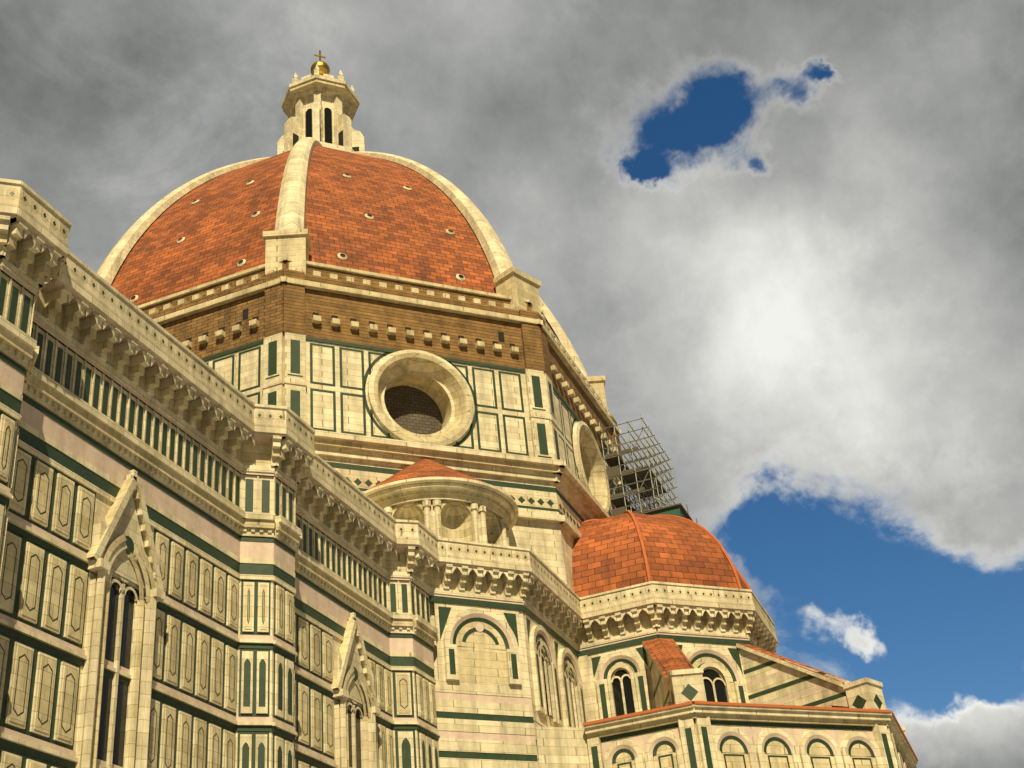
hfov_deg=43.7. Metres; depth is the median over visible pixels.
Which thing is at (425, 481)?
exedra
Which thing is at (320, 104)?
lantern
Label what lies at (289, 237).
dome ribs
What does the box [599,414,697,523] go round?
scaffolding
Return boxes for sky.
[0,0,1023,767]
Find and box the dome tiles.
[111,145,555,335]
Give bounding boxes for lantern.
[277,50,364,154]
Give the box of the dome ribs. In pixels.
[97,137,607,412]
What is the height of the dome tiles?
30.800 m
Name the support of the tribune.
on the ground
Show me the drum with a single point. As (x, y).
(371, 379)
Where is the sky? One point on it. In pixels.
(785, 238)
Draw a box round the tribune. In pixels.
[535,510,917,767]
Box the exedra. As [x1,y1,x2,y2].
[363,458,517,565]
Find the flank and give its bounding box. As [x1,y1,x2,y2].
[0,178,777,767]
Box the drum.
[137,256,627,638]

